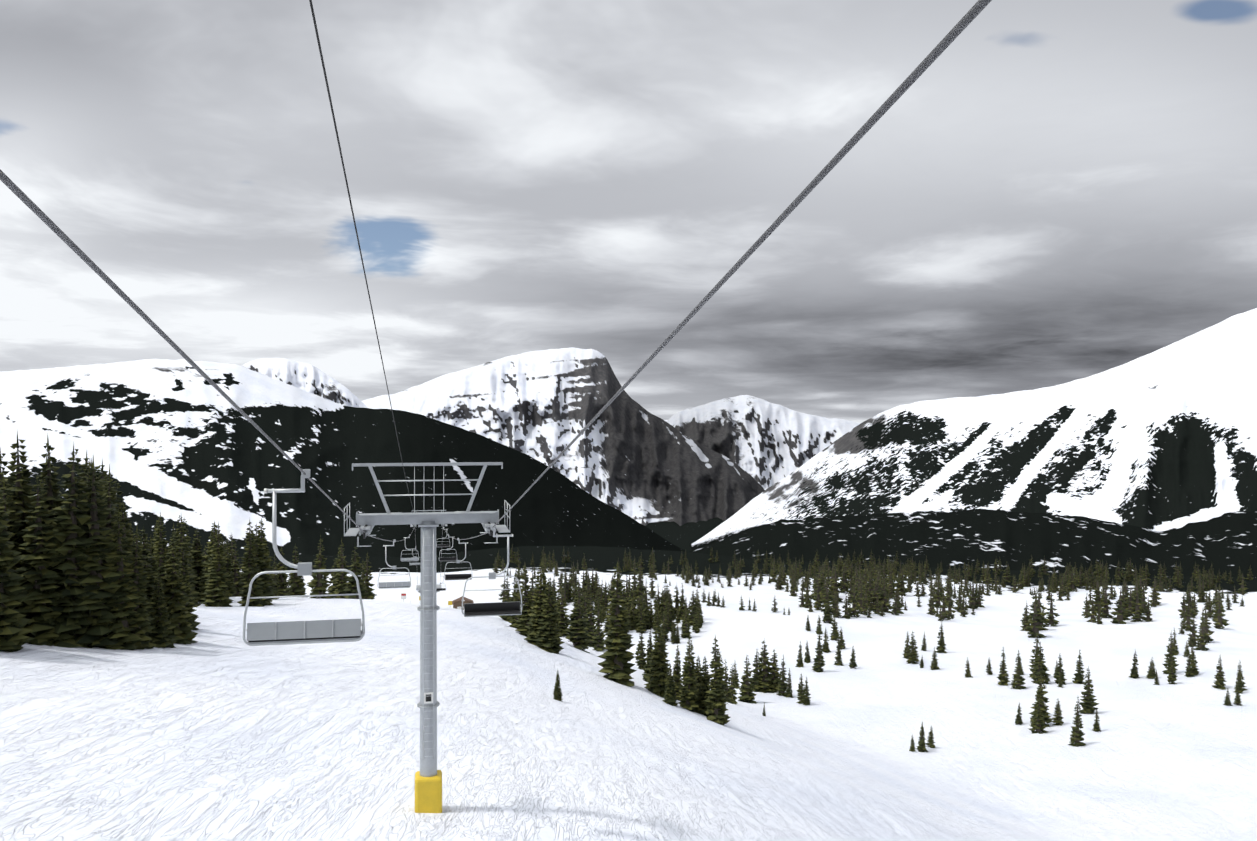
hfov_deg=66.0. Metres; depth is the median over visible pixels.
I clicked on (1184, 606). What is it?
fir
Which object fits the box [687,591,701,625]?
fir
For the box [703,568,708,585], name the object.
fir
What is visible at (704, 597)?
fir
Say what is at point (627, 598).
fir
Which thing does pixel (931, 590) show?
fir
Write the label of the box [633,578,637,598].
fir
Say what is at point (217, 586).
fir
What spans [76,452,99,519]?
fir
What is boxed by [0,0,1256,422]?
sky
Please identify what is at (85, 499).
fir
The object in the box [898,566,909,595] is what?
fir
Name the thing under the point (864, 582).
fir
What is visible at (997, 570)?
fir
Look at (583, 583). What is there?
fir
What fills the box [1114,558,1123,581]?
fir
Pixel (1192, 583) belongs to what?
fir
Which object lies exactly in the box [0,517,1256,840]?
ground
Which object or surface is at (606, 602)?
fir
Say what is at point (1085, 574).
fir
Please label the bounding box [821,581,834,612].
fir
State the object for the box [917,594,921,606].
fir
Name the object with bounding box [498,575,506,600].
fir
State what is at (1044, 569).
fir
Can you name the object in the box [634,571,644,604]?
fir
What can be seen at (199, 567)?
fir
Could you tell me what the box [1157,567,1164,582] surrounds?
fir
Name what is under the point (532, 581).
fir
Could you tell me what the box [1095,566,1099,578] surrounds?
fir
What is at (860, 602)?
fir
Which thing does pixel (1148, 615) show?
fir
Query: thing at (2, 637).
fir
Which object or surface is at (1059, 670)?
fir
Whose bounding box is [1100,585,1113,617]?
fir
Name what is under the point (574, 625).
fir
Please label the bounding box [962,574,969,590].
fir
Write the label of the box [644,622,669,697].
fir
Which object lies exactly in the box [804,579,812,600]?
fir
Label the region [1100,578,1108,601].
fir
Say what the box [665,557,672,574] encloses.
fir
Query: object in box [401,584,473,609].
bottom station
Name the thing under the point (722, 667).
fir
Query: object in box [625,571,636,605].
fir
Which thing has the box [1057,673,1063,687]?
fir
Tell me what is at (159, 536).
fir
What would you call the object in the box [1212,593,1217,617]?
fir
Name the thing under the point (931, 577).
fir
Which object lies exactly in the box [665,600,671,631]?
fir
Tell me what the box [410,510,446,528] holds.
lift tower
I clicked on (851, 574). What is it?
fir
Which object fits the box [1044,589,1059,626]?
fir
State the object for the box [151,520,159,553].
fir
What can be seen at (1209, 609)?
fir
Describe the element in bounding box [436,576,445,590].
chair
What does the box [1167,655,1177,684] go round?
fir
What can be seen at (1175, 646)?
fir
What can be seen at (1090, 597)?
fir
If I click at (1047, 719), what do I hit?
fir
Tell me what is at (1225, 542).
valley hill
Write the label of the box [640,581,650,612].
fir
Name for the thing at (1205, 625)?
fir
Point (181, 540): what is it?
fir
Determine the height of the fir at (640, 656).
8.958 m
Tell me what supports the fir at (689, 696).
on the ground
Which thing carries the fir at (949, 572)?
on the ground
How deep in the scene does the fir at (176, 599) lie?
79.71 m
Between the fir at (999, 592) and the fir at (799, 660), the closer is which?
the fir at (799, 660)
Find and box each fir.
[0,448,11,499]
[0,474,26,635]
[0,480,34,651]
[0,606,6,645]
[2,431,44,553]
[14,475,74,645]
[36,435,64,554]
[39,452,52,500]
[40,460,60,523]
[47,444,102,647]
[64,456,131,649]
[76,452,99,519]
[76,461,91,537]
[95,460,130,560]
[99,464,126,565]
[103,508,149,649]
[106,478,125,528]
[113,481,129,536]
[117,502,135,560]
[126,529,156,648]
[130,526,168,635]
[147,537,159,599]
[148,572,176,647]
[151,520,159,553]
[153,512,169,587]
[153,519,167,548]
[160,539,197,644]
[167,515,202,606]
[168,525,176,555]
[179,519,199,602]
[179,544,199,629]
[190,528,205,601]
[197,519,230,602]
[200,544,232,603]
[201,521,233,606]
[223,540,236,596]
[228,535,242,586]
[231,541,243,596]
[237,520,264,606]
[239,524,274,604]
[255,519,278,599]
[262,532,278,595]
[271,554,281,595]
[275,545,287,595]
[284,569,289,592]
[285,544,305,595]
[285,553,306,595]
[307,536,330,598]
[327,547,347,596]
[327,559,337,597]
[333,541,349,598]
[342,546,369,598]
[360,561,364,584]
[361,554,375,598]
[492,557,499,572]
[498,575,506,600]
[499,577,512,620]
[500,559,506,571]
[508,568,520,628]
[509,544,514,562]
[511,578,516,601]
[514,550,520,564]
[514,562,521,578]
[515,566,532,636]
[524,561,547,645]
[529,567,536,604]
[534,578,564,653]
[543,558,548,572]
[547,553,551,567]
[547,560,552,571]
[551,552,555,567]
[551,576,557,595]
[552,586,558,623]
[553,671,562,701]
[554,562,559,575]
[556,570,563,591]
[556,587,569,635]
[559,563,570,600]
[561,549,566,562]
[563,585,569,604]
[565,582,590,652]
[565,600,582,642]
[566,579,572,601]
[570,562,576,587]
[571,569,577,598]
[571,584,576,600]
[573,577,581,602]
[580,569,585,592]
[581,556,587,568]
[582,563,592,592]
[582,592,588,628]
[583,573,594,596]
[583,595,596,646]
[585,579,593,601]
[590,567,597,593]
[592,599,605,650]
[594,570,600,590]
[594,593,598,613]
[596,588,608,615]
[597,563,636,686]
[600,605,604,622]
[602,584,609,609]
[602,606,610,632]
[608,575,615,609]
[615,568,625,598]
[622,576,630,607]
[623,558,627,571]
[624,587,633,607]
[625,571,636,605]
[626,555,629,569]
[626,585,636,614]
[628,609,633,630]
[629,600,637,628]
[631,558,637,574]
[631,567,638,589]
[631,609,636,629]
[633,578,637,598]
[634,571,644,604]
[635,606,646,632]
[635,627,646,669]
[636,597,640,626]
[637,563,643,578]
[638,552,643,568]
[639,602,651,628]
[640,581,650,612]
[642,631,652,682]
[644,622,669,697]
[647,603,654,627]
[648,552,652,568]
[648,567,653,577]
[649,574,656,596]
[652,559,656,577]
[652,607,661,633]
[653,586,661,609]
[653,628,669,672]
[656,594,659,618]
[658,586,667,620]
[660,584,675,616]
[660,607,662,622]
[660,613,669,641]
[661,591,676,628]
[662,663,677,705]
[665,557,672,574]
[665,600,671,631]
[670,624,678,643]
[672,646,682,700]
[673,587,679,614]
[676,604,680,622]
[676,623,679,642]
[678,583,684,619]
[678,633,702,712]
[680,607,690,637]
[682,598,688,617]
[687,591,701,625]
[688,565,693,578]
[691,608,699,632]
[694,590,700,612]
[694,656,701,691]
[697,657,710,716]
[698,601,703,622]
[698,611,702,627]
[701,591,706,602]
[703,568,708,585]
[704,636,729,725]
[706,592,711,605]
[707,567,712,579]
[709,547,714,562]
[711,592,715,605]
[716,592,720,606]
[718,655,728,703]
[723,660,733,703]
[726,563,730,579]
[727,572,732,586]
[729,664,737,704]
[730,551,736,568]
[733,660,739,688]
[736,562,740,577]
[738,561,742,576]
[738,655,757,703]
[739,595,744,609]
[743,575,748,585]
[749,651,763,691]
[754,565,757,577]
[755,551,760,562]
[755,641,773,692]
[763,551,768,565]
[763,563,768,573]
[767,650,780,692]
[770,565,777,581]
[771,599,777,611]
[775,565,783,588]
[775,578,781,589]
[777,654,787,695]
[781,565,786,585]
[784,668,793,697]
[789,563,796,581]
[789,577,797,596]
[794,561,800,578]
[795,641,803,666]
[796,673,805,703]
[798,560,804,576]
[798,590,805,606]
[800,575,805,590]
[802,677,810,704]
[803,569,808,587]
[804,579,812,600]
[804,641,810,662]
[805,594,809,607]
[805,615,810,630]
[806,563,812,577]
[807,598,813,611]
[810,574,816,596]
[811,557,817,569]
[812,574,824,609]
[812,629,824,671]
[813,563,824,600]
[815,551,820,565]
[815,618,822,634]
[820,560,826,585]
[820,576,829,603]
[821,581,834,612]
[822,600,832,623]
[822,628,830,652]
[828,565,834,594]
[829,567,843,602]
[830,617,838,640]
[831,589,841,616]
[833,598,841,617]
[834,636,843,665]
[836,557,842,571]
[839,564,848,592]
[839,627,845,649]
[840,560,850,590]
[841,593,850,618]
[847,578,853,602]
[848,566,852,582]
[848,646,856,668]
[850,585,859,617]
[851,551,856,563]
[852,570,865,602]
[852,574,863,604]
[853,567,859,593]
[856,571,869,603]
[856,579,868,613]
[859,549,864,564]
[860,593,866,614]
[865,576,870,604]
[867,606,871,617]
[868,551,872,566]
[868,579,878,610]
[872,594,880,614]
[878,589,886,612]
[879,577,892,612]
[880,604,885,616]
[886,564,896,589]
[887,563,896,591]
[887,570,896,598]
[890,590,900,614]
[894,589,903,613]
[895,551,898,565]
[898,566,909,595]
[903,566,907,579]
[903,633,910,658]
[906,632,918,663]
[909,565,913,582]
[909,736,915,751]
[913,579,920,596]
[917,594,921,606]
[918,570,923,584]
[918,722,927,751]
[919,657,924,667]
[921,632,926,650]
[922,567,928,584]
[924,555,929,570]
[926,725,934,747]
[927,596,935,614]
[928,572,933,588]
[928,582,934,595]
[928,595,936,614]
[930,650,939,669]
[933,581,942,607]
[936,594,949,620]
[936,626,947,652]
[937,606,943,620]
[939,576,944,598]
[945,575,954,605]
[946,593,955,618]
[947,563,952,578]
[951,564,957,581]
[952,585,956,598]
[953,570,958,583]
[953,580,964,610]
[956,590,961,611]
[960,594,968,616]
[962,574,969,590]
[965,660,972,677]
[966,562,971,579]
[967,578,977,608]
[976,585,984,606]
[980,564,985,581]
[982,563,991,585]
[984,583,990,595]
[985,659,992,674]
[992,558,1001,574]
[992,571,1001,591]
[996,581,1001,594]
[996,646,1010,685]
[998,559,1002,570]
[1003,564,1010,581]
[1011,576,1018,592]
[1011,650,1025,689]
[1015,704,1022,724]
[1018,570,1023,588]
[1020,601,1030,629]
[1020,608,1029,631]
[1022,569,1027,586]
[1026,573,1030,586]
[1026,598,1046,637]
[1027,555,1035,573]
[1028,590,1044,622]
[1029,632,1043,675]
[1029,674,1052,726]
[1029,694,1047,733]
[1030,588,1049,630]
[1030,641,1049,683]
[1037,579,1041,591]
[1041,555,1048,574]
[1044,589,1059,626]
[1046,585,1053,599]
[1052,699,1063,725]
[1053,567,1057,584]
[1053,661,1057,677]
[1054,578,1058,591]
[1054,653,1066,684]
[1057,586,1062,600]
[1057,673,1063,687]
[1058,573,1067,595]
[1061,571,1068,592]
[1064,587,1070,599]
[1067,567,1078,591]
[1068,697,1085,746]
[1072,650,1084,683]
[1077,571,1083,586]
[1079,666,1098,713]
[1082,599,1090,617]
[1083,567,1088,584]
[1085,577,1089,589]
[1087,595,1096,622]
[1088,588,1092,602]
[1091,580,1101,612]
[1091,580,1102,612]
[1092,709,1100,731]
[1094,606,1102,623]
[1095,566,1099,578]
[1098,562,1105,579]
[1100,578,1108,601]
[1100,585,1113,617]
[1104,570,1109,588]
[1108,583,1115,599]
[1110,588,1127,623]
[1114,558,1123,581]
[1116,581,1130,619]
[1124,579,1132,607]
[1126,587,1135,615]
[1127,566,1130,580]
[1128,560,1133,576]
[1129,651,1139,678]
[1130,586,1146,621]
[1131,575,1142,606]
[1132,567,1139,585]
[1138,567,1143,580]
[1139,575,1147,604]
[1140,579,1149,614]
[1141,564,1150,583]
[1144,599,1151,621]
[1145,657,1155,678]
[1147,576,1161,605]
[1150,591,1156,606]
[1153,671,1159,684]
[1156,575,1163,589]
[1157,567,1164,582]
[1162,565,1168,579]
[1162,630,1178,673]
[1164,577,1167,589]
[1167,576,1173,590]
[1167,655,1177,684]
[1170,561,1179,580]
[1172,628,1178,654]
[1174,571,1182,585]
[1178,594,1187,617]
[1178,622,1184,633]
[1181,586,1197,617]
[1182,609,1185,628]
[1182,643,1190,656]
[1183,600,1194,630]
[1184,652,1194,676]
[1187,619,1199,646]
[1187,632,1193,646]
[1187,643,1198,674]
[1188,576,1195,590]
[1192,561,1199,577]
[1192,591,1199,612]
[1194,568,1201,580]
[1194,573,1201,593]
[1195,622,1208,650]
[1196,579,1207,602]
[1197,586,1204,602]
[1198,612,1209,631]
[1200,602,1213,642]
[1204,574,1208,587]
[1204,599,1213,618]
[1211,569,1216,584]
[1211,588,1228,622]
[1212,584,1220,603]
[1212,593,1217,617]
[1212,598,1228,628]
[1212,654,1226,689]
[1217,570,1221,582]
[1223,688,1231,705]
[1226,595,1231,609]
[1227,570,1233,583]
[1231,588,1238,602]
[1233,683,1241,705]
[1234,660,1247,690]
[1234,672,1242,693]
[1237,569,1241,581]
[1238,573,1247,593]
[1245,568,1253,579]
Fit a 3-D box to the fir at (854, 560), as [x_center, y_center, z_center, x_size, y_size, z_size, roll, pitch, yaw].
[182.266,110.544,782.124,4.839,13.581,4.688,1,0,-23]
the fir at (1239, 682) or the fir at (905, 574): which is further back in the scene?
the fir at (905, 574)
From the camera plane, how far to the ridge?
2597.32 m
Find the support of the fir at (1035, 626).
on the ground
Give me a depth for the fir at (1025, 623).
410.51 m
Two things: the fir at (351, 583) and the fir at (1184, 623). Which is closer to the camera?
the fir at (351, 583)
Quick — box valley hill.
[689,509,1256,576]
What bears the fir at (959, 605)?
on the ground
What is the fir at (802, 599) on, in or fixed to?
on the ground
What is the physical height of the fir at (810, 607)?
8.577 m
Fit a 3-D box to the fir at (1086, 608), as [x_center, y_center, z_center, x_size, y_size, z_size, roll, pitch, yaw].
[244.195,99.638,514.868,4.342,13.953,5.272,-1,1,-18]
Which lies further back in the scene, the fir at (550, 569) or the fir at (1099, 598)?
the fir at (550, 569)
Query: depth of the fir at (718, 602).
451.71 m
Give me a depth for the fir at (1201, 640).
365.88 m
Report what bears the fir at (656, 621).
on the ground
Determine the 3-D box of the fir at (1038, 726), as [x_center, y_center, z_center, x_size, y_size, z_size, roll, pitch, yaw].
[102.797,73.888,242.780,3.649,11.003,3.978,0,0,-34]
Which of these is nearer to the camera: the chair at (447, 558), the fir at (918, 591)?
the chair at (447, 558)
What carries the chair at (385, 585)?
hanging from the haul rope
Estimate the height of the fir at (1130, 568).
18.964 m
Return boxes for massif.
[362,347,764,525]
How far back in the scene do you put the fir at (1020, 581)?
674.47 m
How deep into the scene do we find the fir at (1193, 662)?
314.16 m
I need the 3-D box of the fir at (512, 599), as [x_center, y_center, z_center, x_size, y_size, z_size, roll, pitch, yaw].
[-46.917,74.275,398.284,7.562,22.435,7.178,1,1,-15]
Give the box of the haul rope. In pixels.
[0,0,991,583]
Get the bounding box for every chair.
[243,469,364,645]
[378,539,410,588]
[401,534,418,560]
[410,546,420,564]
[436,527,449,546]
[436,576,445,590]
[439,534,456,560]
[444,538,471,579]
[461,525,521,616]
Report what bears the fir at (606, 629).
on the ground
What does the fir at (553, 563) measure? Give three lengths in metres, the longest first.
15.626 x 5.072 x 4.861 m
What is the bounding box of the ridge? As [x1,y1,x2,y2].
[0,359,686,556]
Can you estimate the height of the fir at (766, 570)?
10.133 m
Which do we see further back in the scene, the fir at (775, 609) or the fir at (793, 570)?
the fir at (793, 570)
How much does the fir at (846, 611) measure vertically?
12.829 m
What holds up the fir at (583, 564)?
on the ground
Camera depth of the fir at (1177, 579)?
685.50 m
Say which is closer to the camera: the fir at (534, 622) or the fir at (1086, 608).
the fir at (534, 622)
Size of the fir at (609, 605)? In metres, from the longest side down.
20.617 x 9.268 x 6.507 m
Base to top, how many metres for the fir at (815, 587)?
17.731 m
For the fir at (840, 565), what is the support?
on the ground
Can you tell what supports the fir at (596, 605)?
on the ground
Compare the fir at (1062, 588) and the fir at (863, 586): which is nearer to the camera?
the fir at (863, 586)
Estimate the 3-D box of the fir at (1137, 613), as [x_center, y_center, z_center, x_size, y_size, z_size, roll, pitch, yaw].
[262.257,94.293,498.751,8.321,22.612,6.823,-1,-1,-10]
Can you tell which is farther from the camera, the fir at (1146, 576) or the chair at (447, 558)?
the fir at (1146, 576)
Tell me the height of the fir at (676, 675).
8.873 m
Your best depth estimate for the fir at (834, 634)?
374.17 m
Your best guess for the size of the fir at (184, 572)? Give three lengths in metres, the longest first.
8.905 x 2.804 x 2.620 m
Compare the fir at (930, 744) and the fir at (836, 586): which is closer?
the fir at (930, 744)
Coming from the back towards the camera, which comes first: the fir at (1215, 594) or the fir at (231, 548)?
the fir at (1215, 594)
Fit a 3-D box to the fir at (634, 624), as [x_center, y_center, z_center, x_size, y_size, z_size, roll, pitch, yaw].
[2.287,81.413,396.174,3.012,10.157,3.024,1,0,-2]
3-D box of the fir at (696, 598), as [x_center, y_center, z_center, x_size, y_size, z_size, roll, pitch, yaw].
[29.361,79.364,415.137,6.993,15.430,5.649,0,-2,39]
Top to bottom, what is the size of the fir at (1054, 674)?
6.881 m
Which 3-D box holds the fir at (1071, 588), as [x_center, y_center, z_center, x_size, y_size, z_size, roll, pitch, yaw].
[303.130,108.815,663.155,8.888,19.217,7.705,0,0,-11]
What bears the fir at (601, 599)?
on the ground
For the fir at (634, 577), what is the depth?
470.02 m
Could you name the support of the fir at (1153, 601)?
on the ground
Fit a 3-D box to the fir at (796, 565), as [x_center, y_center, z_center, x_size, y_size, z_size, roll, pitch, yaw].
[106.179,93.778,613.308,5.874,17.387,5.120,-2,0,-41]
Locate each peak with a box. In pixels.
[243,358,367,407]
[667,395,858,489]
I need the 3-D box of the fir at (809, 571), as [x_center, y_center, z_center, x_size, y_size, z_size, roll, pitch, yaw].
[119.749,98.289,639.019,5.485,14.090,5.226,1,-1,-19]
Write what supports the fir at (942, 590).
on the ground
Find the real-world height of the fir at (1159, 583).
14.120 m
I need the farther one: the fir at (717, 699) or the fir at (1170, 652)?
the fir at (1170, 652)
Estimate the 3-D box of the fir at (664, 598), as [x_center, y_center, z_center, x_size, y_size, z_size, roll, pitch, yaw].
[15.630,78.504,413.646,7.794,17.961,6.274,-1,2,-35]
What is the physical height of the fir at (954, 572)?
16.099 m
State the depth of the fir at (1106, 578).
666.58 m
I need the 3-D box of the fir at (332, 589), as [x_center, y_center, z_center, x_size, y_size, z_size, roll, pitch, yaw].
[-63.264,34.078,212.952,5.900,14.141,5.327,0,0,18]
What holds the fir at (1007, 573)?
on the ground
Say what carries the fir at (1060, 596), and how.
on the ground
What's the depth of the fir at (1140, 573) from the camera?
730.66 m
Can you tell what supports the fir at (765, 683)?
on the ground
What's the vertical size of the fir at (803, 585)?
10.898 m
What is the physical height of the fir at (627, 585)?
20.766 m
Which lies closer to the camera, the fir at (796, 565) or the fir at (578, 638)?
the fir at (578, 638)
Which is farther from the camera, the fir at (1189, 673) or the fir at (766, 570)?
the fir at (766, 570)
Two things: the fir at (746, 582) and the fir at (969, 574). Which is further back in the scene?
the fir at (969, 574)
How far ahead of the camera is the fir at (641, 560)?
691.17 m
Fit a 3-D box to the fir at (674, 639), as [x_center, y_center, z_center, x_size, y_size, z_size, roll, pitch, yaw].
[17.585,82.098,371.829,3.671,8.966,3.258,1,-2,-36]
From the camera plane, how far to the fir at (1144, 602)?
526.41 m
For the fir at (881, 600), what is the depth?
458.07 m
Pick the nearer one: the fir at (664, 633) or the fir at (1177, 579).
the fir at (664, 633)
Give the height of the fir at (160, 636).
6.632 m
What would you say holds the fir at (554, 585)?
on the ground
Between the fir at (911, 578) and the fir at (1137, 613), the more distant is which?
the fir at (911, 578)
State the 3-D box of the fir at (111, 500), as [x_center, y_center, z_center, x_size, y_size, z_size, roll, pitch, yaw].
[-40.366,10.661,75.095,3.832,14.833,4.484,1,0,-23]
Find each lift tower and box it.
[344,462,509,812]
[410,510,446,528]
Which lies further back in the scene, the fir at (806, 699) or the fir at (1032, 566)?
the fir at (1032, 566)
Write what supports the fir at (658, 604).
on the ground
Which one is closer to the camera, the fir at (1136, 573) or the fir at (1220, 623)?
the fir at (1220, 623)
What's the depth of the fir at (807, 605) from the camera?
447.77 m
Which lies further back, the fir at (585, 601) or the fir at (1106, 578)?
the fir at (1106, 578)
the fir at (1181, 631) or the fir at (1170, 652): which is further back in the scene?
the fir at (1181, 631)
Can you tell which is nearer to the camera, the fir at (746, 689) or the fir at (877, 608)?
the fir at (746, 689)
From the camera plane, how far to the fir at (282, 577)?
234.47 m
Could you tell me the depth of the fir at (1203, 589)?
594.81 m
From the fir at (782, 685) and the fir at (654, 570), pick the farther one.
the fir at (654, 570)
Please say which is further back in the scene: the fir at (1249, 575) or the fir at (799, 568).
the fir at (1249, 575)
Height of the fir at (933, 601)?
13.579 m
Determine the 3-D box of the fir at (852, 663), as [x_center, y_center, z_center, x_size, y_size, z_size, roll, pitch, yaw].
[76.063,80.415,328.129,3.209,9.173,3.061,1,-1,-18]
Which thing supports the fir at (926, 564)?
on the ground
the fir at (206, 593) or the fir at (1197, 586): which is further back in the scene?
the fir at (1197, 586)
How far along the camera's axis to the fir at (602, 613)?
405.41 m
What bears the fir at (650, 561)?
on the ground
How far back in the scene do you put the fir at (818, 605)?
442.79 m
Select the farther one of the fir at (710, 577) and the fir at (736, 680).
the fir at (710, 577)
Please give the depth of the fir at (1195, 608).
529.73 m
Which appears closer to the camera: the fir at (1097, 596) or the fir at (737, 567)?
the fir at (1097, 596)
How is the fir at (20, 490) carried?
on the ground
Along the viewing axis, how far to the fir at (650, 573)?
561.65 m
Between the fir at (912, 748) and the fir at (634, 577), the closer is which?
the fir at (912, 748)
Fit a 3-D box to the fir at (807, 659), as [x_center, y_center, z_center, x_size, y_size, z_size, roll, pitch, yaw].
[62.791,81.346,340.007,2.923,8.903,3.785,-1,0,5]
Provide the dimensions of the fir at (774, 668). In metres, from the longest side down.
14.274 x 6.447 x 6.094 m
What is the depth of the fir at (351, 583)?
187.66 m
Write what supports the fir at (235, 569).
on the ground
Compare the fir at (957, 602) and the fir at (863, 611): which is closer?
the fir at (863, 611)
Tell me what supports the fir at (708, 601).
on the ground
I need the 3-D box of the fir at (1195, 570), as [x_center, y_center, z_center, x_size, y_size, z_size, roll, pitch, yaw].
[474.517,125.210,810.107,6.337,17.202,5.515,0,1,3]
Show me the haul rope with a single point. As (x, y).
(958, 28)
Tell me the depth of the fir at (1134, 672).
316.01 m
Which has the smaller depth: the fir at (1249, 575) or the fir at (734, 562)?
the fir at (734, 562)
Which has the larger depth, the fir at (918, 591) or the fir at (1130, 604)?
the fir at (918, 591)
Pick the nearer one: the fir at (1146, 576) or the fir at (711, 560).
the fir at (1146, 576)
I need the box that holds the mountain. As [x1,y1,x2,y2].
[692,308,1256,550]
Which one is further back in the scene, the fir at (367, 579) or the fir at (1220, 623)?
the fir at (1220, 623)
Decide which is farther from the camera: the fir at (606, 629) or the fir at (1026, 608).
the fir at (1026, 608)
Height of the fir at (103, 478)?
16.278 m
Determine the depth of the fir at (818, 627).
385.50 m
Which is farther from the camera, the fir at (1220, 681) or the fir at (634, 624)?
the fir at (634, 624)
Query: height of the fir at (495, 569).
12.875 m
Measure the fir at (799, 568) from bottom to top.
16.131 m
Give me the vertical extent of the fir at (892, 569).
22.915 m
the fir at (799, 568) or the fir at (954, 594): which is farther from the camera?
the fir at (799, 568)
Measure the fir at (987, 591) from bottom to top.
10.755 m
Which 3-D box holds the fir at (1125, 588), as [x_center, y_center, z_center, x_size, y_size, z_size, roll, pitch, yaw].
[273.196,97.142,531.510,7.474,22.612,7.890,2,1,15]
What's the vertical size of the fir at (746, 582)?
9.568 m
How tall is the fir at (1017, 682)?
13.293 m
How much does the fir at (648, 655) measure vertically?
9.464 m
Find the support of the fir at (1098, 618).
on the ground
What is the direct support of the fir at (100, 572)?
on the ground
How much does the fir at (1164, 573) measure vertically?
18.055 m
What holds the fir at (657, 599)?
on the ground
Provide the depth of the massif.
7548.77 m
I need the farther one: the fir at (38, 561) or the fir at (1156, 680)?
the fir at (1156, 680)
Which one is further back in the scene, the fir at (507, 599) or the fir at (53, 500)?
the fir at (507, 599)
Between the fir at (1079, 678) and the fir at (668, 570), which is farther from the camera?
the fir at (668, 570)
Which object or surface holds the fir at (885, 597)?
on the ground
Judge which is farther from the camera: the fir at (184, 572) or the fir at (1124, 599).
the fir at (1124, 599)
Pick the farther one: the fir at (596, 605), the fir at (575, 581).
the fir at (575, 581)
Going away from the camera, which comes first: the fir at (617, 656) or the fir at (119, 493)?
the fir at (119, 493)
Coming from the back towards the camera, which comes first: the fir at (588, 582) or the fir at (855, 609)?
the fir at (588, 582)
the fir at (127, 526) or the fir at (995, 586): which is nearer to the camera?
the fir at (127, 526)
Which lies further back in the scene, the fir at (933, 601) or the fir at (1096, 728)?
the fir at (933, 601)
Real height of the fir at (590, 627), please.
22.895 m
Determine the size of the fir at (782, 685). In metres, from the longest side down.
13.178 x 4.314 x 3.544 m
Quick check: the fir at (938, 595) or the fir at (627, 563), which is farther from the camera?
the fir at (627, 563)
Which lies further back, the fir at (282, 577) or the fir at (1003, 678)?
the fir at (1003, 678)
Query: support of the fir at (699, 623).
on the ground
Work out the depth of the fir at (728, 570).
588.86 m
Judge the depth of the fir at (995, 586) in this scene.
660.58 m
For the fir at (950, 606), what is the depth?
481.47 m
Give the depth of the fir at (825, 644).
353.89 m
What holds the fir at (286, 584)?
on the ground
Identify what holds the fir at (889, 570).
on the ground
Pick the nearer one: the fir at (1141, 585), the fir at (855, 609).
the fir at (855, 609)
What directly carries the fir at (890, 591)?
on the ground
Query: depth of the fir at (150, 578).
78.45 m
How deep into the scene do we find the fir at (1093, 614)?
494.77 m
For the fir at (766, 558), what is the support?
on the ground
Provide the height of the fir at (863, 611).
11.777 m
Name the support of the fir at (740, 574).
on the ground
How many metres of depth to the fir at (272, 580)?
201.34 m
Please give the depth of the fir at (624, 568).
668.38 m
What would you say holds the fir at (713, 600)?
on the ground
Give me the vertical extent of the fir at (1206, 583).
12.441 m
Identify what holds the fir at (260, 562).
on the ground
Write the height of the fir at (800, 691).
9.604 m
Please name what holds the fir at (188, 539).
on the ground
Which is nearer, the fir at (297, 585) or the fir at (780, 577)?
the fir at (297, 585)
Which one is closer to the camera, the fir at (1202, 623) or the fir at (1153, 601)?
the fir at (1202, 623)
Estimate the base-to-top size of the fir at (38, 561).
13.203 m
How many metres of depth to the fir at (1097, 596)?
540.31 m
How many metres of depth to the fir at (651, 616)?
399.59 m
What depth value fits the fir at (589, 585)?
451.87 m
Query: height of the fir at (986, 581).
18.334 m
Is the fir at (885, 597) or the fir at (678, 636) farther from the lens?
the fir at (885, 597)
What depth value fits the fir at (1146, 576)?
710.89 m
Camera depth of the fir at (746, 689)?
263.26 m
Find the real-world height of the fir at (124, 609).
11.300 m
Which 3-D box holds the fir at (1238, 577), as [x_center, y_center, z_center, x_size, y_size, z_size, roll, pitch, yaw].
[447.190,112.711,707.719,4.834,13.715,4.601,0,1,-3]
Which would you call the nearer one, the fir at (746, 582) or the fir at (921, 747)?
the fir at (921, 747)
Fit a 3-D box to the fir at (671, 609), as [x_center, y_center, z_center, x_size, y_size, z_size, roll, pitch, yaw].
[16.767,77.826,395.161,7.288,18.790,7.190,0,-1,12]
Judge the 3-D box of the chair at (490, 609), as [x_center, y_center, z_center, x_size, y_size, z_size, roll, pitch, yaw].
[-5.199,5.728,37.010,2.328,3.454,0.588,0,0,-12]
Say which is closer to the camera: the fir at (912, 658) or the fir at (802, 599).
the fir at (912, 658)
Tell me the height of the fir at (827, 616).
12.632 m
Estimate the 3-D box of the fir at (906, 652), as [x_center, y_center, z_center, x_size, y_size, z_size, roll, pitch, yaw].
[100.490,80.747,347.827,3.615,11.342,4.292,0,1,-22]
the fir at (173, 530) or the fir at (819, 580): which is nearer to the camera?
the fir at (173, 530)
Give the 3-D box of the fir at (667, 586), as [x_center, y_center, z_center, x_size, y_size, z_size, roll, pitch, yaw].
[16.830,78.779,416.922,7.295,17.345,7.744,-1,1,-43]
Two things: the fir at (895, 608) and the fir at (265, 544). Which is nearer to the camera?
the fir at (265, 544)
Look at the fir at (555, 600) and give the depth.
396.95 m
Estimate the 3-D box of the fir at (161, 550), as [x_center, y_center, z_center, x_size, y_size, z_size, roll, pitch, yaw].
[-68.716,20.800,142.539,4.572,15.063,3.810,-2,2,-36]
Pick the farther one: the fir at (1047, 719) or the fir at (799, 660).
the fir at (799, 660)
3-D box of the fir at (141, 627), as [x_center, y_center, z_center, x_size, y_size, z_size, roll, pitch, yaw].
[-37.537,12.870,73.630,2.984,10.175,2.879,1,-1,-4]
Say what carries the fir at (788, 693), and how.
on the ground
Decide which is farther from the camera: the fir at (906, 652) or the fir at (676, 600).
the fir at (676, 600)

